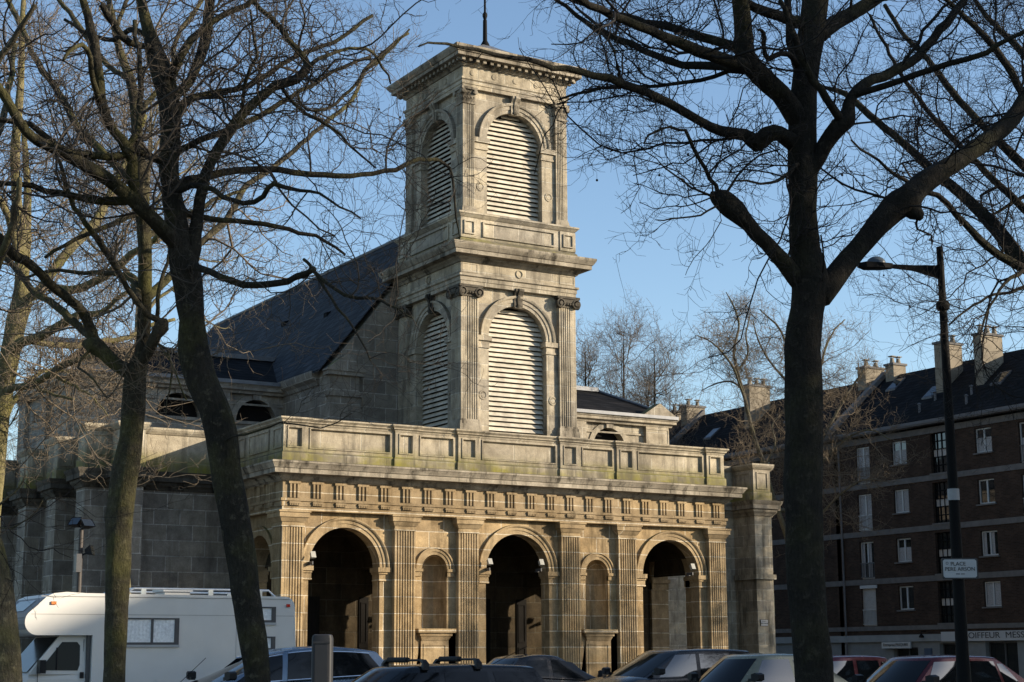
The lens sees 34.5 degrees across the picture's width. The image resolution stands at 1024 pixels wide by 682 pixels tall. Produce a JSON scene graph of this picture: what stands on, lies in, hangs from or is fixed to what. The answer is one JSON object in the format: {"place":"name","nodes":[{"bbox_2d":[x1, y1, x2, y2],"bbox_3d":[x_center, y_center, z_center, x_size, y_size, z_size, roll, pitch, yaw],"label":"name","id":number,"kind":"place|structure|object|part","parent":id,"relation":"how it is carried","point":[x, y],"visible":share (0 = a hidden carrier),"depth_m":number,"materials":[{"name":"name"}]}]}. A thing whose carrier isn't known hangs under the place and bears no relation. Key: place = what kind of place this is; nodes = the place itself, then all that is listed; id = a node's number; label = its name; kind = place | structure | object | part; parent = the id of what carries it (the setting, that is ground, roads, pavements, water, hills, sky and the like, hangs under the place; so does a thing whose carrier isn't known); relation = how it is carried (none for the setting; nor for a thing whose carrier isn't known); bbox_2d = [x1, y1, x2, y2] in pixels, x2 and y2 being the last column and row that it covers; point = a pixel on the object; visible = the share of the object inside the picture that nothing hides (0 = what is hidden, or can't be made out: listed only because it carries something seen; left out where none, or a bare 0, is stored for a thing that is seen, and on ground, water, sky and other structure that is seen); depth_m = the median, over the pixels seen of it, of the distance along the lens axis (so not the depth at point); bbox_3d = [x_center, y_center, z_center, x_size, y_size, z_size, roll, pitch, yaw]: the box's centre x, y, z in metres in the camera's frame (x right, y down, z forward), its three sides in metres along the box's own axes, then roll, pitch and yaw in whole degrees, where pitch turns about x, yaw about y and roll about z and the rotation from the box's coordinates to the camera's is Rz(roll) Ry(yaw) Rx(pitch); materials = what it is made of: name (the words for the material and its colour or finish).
{"place":"outdoors","nodes":[
{"label":"outdoors","id":0,"kind":"place"},
{"bbox_2d":[6,430,16,459],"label":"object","id":1,"kind":"object","parent":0,"point":[13,440],"visible":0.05,"depth_m":120.98,"materials":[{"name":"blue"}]},
{"bbox_2d":[0,0,515,681],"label":"plane tree","id":2,"kind":"object","parent":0,"point":[178,236],"visible":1,"depth_m":20.42,"materials":[{"name":"brown plant"}]},
{"bbox_2d":[0,0,782,677],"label":"church","id":3,"kind":"structure","parent":0,"point":[402,518],"depth_m":68.42,"materials":[{"name":"stone"}]},
{"bbox_2d":[307,551,315,565],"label":"floodlight","id":4,"kind":"object","parent":3,"relation":"attached to","point":[312,554],"visible":1,"depth_m":60.85,"materials":[{"name":"grey metal"}]},
{"bbox_2d":[485,558,492,570],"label":"floodlight","id":5,"kind":"object","parent":3,"relation":"attached to","point":[489,561],"visible":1,"depth_m":64.66,"materials":[{"name":"grey metal"}]},
{"bbox_2d":[535,559,544,571],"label":"floodlight","id":6,"kind":"object","parent":3,"relation":"attached to","point":[540,562],"visible":1,"depth_m":65.87,"materials":[{"name":"grey metal"}]},
{"bbox_2d":[686,564,695,575],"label":"floodlight","id":7,"kind":"object","parent":3,"relation":"attached to","point":[692,567],"visible":1,"depth_m":69.70,"materials":[{"name":"grey metal"}]},
{"bbox_2d":[760,619,767,625],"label":"street sign","id":8,"kind":"object","parent":3,"relation":"attached to","point":[763,622],"visible":1,"depth_m":75.93,"materials":[{"name":"white ceramic"}]},
{"bbox_2d":[0,0,1023,459],"label":"sky","id":9,"kind":"structure","parent":0,"point":[594,210],"materials":[{"name":"blue"}]},
{"bbox_2d":[669,399,705,440],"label":"apartment building","id":10,"kind":"structure","parent":0,"point":[676,430],"depth_m":116.10,"materials":[{"name":"beige stone"}]},
{"bbox_2d":[418,0,1023,681],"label":"plane tree","id":11,"kind":"object","parent":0,"point":[814,282],"visible":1,"depth_m":19.58,"materials":[{"name":"brown plant"}]},
{"bbox_2d":[769,0,1023,473],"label":"plane tree","id":12,"kind":"object","parent":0,"point":[1011,250],"visible":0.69,"depth_m":26.01,"materials":[{"name":"brown plant"}]},
{"label":"ground","id":13,"kind":"structure","parent":0,"visible":0},
{"bbox_2d":[0,305,38,459],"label":"bare tree","id":14,"kind":"object","parent":13,"relation":"on","point":[12,419],"visible":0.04,"depth_m":97.74,"materials":[{"name":"brown plant"}]},
{"bbox_2d":[67,517,95,592],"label":"floodlight pole","id":15,"kind":"object","parent":13,"relation":"on","point":[86,524],"visible":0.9,"depth_m":50.02,"materials":[{"name":"grey metal"}]},
{"bbox_2d":[0,0,189,681],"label":"plane tree","id":16,"kind":"object","parent":13,"relation":"on","point":[10,662],"visible":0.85,"depth_m":18.93,"materials":[{"name":"brown plant"}]},
{"bbox_2d":[0,0,292,519],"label":"plane tree","id":17,"kind":"object","parent":13,"relation":"on","point":[10,358],"visible":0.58,"depth_m":33.70,"materials":[{"name":"brown plant"}]},
{"bbox_2d":[16,587,295,681],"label":"camper van","id":18,"kind":"object","parent":13,"relation":"on","point":[175,634],"visible":0.7,"depth_m":33.59,"materials":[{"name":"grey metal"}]},
{"bbox_3d":[-9.927,5.370,33.410,0.252,0.219,1.240,6,-13,-30],"label":"pod window","id":19,"kind":"part","parent":18,"relation":"part of","materials":[{"name":"blue glass"}]},
{"bbox_3d":[-8.956,6.247,32.704,0.800,0.560,0.065,6,-13,-30],"label":"cab window","id":20,"kind":"part","parent":18,"relation":"part of","materials":[{"name":"black glass"}]},
{"bbox_3d":[-7.340,5.934,33.589,1.190,0.590,0.040,6,-13,-30],"label":"window","id":21,"kind":"part","parent":18,"relation":"part of","materials":[{"name":"grey glass"}]},
{"bbox_3d":[-5.169,5.819,34.941,0.380,0.380,0.040,6,-13,-30],"label":"window","id":22,"kind":"part","parent":18,"relation":"part of","materials":[{"name":"grey glass"}]},
{"bbox_3d":[-5.153,6.409,34.836,0.350,0.340,0.040,6,-13,-30],"label":"window","id":23,"kind":"part","parent":18,"relation":"part of","materials":[{"name":"grey glass"}]},
{"bbox_2d":[0,0,314,593],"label":"plane tree","id":24,"kind":"object","parent":13,"relation":"on","point":[160,197],"visible":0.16,"depth_m":48.09,"materials":[{"name":"brown plant"}]},
{"bbox_2d":[0,0,433,681],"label":"plane tree","id":25,"kind":"object","parent":13,"relation":"on","point":[142,294],"visible":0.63,"depth_m":22.58,"materials":[{"name":"brown plant"}]},
{"bbox_2d":[181,646,383,681],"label":"parked car","id":26,"kind":"object","parent":13,"relation":"on","point":[290,664],"visible":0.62,"depth_m":30.05,"materials":[{"name":"paint"}]},
{"bbox_3d":[-5.309,6.120,30.782,0.965,0.486,0.134,6,-13,-30],"label":"side window","id":27,"kind":"part","parent":26,"relation":"part of","materials":[{"name":"black glass"}]},
{"bbox_3d":[-4.532,5.873,29.515,0.965,0.486,0.134,6,-13,-30],"label":"side window","id":28,"kind":"part","parent":26,"relation":"part of","materials":[{"name":"black glass"}]},
{"bbox_3d":[-3.722,5.896,29.997,0.817,0.500,0.118,6,-13,-30],"label":"side window","id":29,"kind":"part","parent":26,"relation":"part of","materials":[{"name":"black glass"}]},
{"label":"side window","id":30,"kind":"part","parent":26,"relation":"part of","materials":[{"name":"black glass"}]},
{"bbox_2d":[311,634,332,681],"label":"bollard","id":31,"kind":"object","parent":13,"relation":"on","point":[322,660],"visible":1,"depth_m":11.89,"materials":[{"name":"metal"}]},
{"bbox_2d":[351,646,544,681],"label":"parked car","id":32,"kind":"object","parent":13,"relation":"on","point":[438,671],"visible":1,"depth_m":23.34,"materials":[{"name":"paint"}]},
{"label":"side window","id":33,"kind":"part","parent":32,"relation":"part of","materials":[{"name":"black glass"}]},
{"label":"side window","id":34,"kind":"part","parent":32,"relation":"part of","materials":[{"name":"black glass"}]},
{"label":"side window","id":35,"kind":"part","parent":32,"relation":"part of","materials":[{"name":"black glass"}]},
{"bbox_2d":[488,654,606,681],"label":"parked car","id":36,"kind":"object","parent":13,"relation":"on","point":[548,668],"visible":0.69,"depth_m":37.95,"materials":[{"name":"paint"}]},
{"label":"rear window","id":37,"kind":"part","parent":36,"relation":"part of","materials":[{"name":"grey glass"}]},
{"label":"side window","id":38,"kind":"part","parent":36,"relation":"part of","materials":[{"name":"grey glass"}]},
{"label":"side window","id":39,"kind":"part","parent":36,"relation":"part of","materials":[{"name":"black glass"}]},
{"bbox_2d":[576,314,634,397],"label":"bare tree","id":40,"kind":"object","parent":13,"relation":"on","point":[590,359],"visible":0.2,"depth_m":111.68,"materials":[{"name":"brown plant"}]},
{"bbox_2d":[577,286,693,444],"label":"bare tree","id":41,"kind":"object","parent":13,"relation":"on","point":[631,339],"visible":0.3,"depth_m":114.91,"materials":[{"name":"brown plant"}]},
{"bbox_2d":[583,648,749,681],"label":"parked car","id":42,"kind":"object","parent":13,"relation":"on","point":[672,665],"visible":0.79,"depth_m":35.62,"materials":[{"name":"paint"}]},
{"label":"side window","id":43,"kind":"part","parent":42,"relation":"part of","materials":[{"name":"grey glass"}]},
{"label":"side window","id":44,"kind":"part","parent":42,"relation":"part of","materials":[{"name":"grey glass"}]},
{"bbox_2d":[604,299,728,447],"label":"bare tree","id":45,"kind":"object","parent":13,"relation":"on","point":[651,378],"visible":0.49,"depth_m":108.57,"materials":[{"name":"brown plant"}]},
{"bbox_2d":[687,653,846,681],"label":"parked car","id":46,"kind":"object","parent":13,"relation":"on","point":[765,667],"visible":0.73,"depth_m":30.57,"materials":[{"name":"paint"}]},
{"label":"side window","id":47,"kind":"part","parent":46,"relation":"part of","materials":[{"name":"grey glass"}]},
{"bbox_2d":[669,359,884,654],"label":"apartment building","id":48,"kind":"structure","parent":13,"relation":"on","point":[717,426],"depth_m":100.80,"materials":[{"name":"red brick"}]},
{"bbox_2d":[658,283,932,555],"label":"bare tree","id":49,"kind":"object","parent":13,"relation":"on","point":[740,379],"visible":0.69,"depth_m":86.54,"materials":[{"name":"brown plant"}]},
{"bbox_2d":[833,655,886,681],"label":"parked car","id":50,"kind":"object","parent":13,"relation":"on","point":[847,667],"visible":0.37,"depth_m":34.20,"materials":[{"name":"paint"}]},
{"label":"side window","id":51,"kind":"part","parent":50,"relation":"part of","materials":[{"name":"black glass"}]},
{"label":"side window","id":52,"kind":"part","parent":50,"relation":"part of","materials":[{"name":"black glass"}]},
{"bbox_2d":[857,246,970,681],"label":"street lamp","id":53,"kind":"object","parent":13,"relation":"on","point":[963,672],"visible":0.85,"depth_m":24.54,"materials":[{"name":"black metal"}]},
{"bbox_2d":[947,488,959,499],"bbox_3d":[6.557,2.282,24.518,0.176,0.170,0.176,6,-13,-30],"label":"sticker","id":54,"kind":"object","parent":53,"relation":"attached to","point":[953,494],"visible":1,"depth_m":24.45,"materials":[{"name":"white paper"}]},
{"bbox_2d":[941,558,978,578],"bbox_3d":[6.563,3.346,24.254,0.530,0.304,0.157,0,-11,0],"label":"street sign","id":55,"kind":"object","parent":53,"relation":"attached to","point":[959,568],"visible":1,"depth_m":24.18,"materials":[{"name":"white metal"}]},
{"bbox_2d":[826,324,1023,677],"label":"apartment building","id":56,"kind":"structure","parent":13,"relation":"on","point":[893,585],"depth_m":90.41,"materials":[{"name":"red brick"}]},
{"bbox_2d":[857,447,869,483],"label":"window","id":57,"kind":"structure","parent":56,"relation":"in","point":[863,450],"depth_m":94.98,"materials":[{"name":"white glass"}]},
{"bbox_2d":[859,494,872,531],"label":"window","id":58,"kind":"structure","parent":56,"relation":"in","point":[867,505],"depth_m":94.47,"materials":[{"name":"white glass"}]},
{"bbox_2d":[861,542,874,578],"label":"window","id":59,"kind":"structure","parent":56,"relation":"in","point":[867,548],"depth_m":93.97,"materials":[{"name":"white glass"}]},
{"bbox_2d":[882,642,910,648],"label":"shop sign","id":60,"kind":"object","parent":56,"relation":"attached to","point":[896,644],"visible":1,"depth_m":90.88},
{"bbox_2d":[893,440,906,464],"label":"window","id":61,"kind":"structure","parent":56,"relation":"in","point":[901,447],"depth_m":92.55,"materials":[{"name":"white glass"}]},
{"bbox_2d":[895,489,908,512],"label":"window","id":62,"kind":"structure","parent":56,"relation":"in","point":[901,496],"depth_m":92.04,"materials":[{"name":"white glass"}]},
{"bbox_2d":[897,538,911,561],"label":"window","id":63,"kind":"structure","parent":56,"relation":"in","point":[904,545],"depth_m":91.52,"materials":[{"name":"white glass"}]},
{"bbox_2d":[900,586,913,609],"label":"window","id":64,"kind":"structure","parent":56,"relation":"in","point":[906,592],"depth_m":91.05,"materials":[{"name":"glass"}]},
{"bbox_2d":[897,647,917,656],"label":"shop window","id":65,"kind":"structure","parent":56,"relation":"in","point":[913,651],"depth_m":90.94,"materials":[{"name":"black glass"}]},
{"bbox_2d":[943,643,955,654],"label":"shop window","id":66,"kind":"structure","parent":56,"relation":"in","point":[949,648],"depth_m":88.32,"materials":[{"name":"black glass"}]},
{"bbox_2d":[941,630,1023,640],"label":"shop sign","id":67,"kind":"object","parent":56,"relation":"attached to","point":[992,635],"visible":0.84,"depth_m":85.29,"materials":[{"name":"white ceramic"}]},
{"bbox_2d":[976,427,991,452],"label":"window","id":68,"kind":"structure","parent":56,"relation":"in","point":[986,442],"depth_m":87.29,"materials":[{"name":"white glass"}]},
{"bbox_2d":[979,478,994,503],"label":"window","id":69,"kind":"structure","parent":56,"relation":"in","point":[986,486],"depth_m":86.78,"materials":[{"name":"white glass"}]},
{"bbox_2d":[982,530,998,555],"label":"window","id":70,"kind":"structure","parent":56,"relation":"in","point":[989,539],"depth_m":86.27,"materials":[{"name":"white paint"}]},
{"bbox_2d":[985,581,1001,606],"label":"window","id":71,"kind":"structure","parent":56,"relation":"in","point":[992,589],"depth_m":85.78,"materials":[{"name":"white paint"}]},
{"bbox_2d":[989,641,1018,674],"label":"shop window","id":72,"kind":"structure","parent":56,"relation":"in","point":[1006,653],"depth_m":84.87,"materials":[{"name":"black glass"}]},
{"bbox_2d":[1020,422,1023,462],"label":"window","id":73,"kind":"structure","parent":56,"relation":"in","point":[1022,423],"depth_m":85.08,"materials":[{"name":"white glass"}]},
{"bbox_2d":[852,655,1023,681],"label":"parked car","id":74,"kind":"object","parent":13,"relation":"on","point":[929,668],"visible":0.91,"depth_m":29.60,"materials":[{"name":"paint"}]},
{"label":"side window","id":75,"kind":"part","parent":74,"relation":"part of","materials":[{"name":"grey glass"}]},
{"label":"side window","id":76,"kind":"part","parent":74,"relation":"part of","materials":[{"name":"black glass"}]},
{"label":"side window","id":77,"kind":"part","parent":74,"relation":"part of","materials":[{"name":"grey glass"}]}
]}

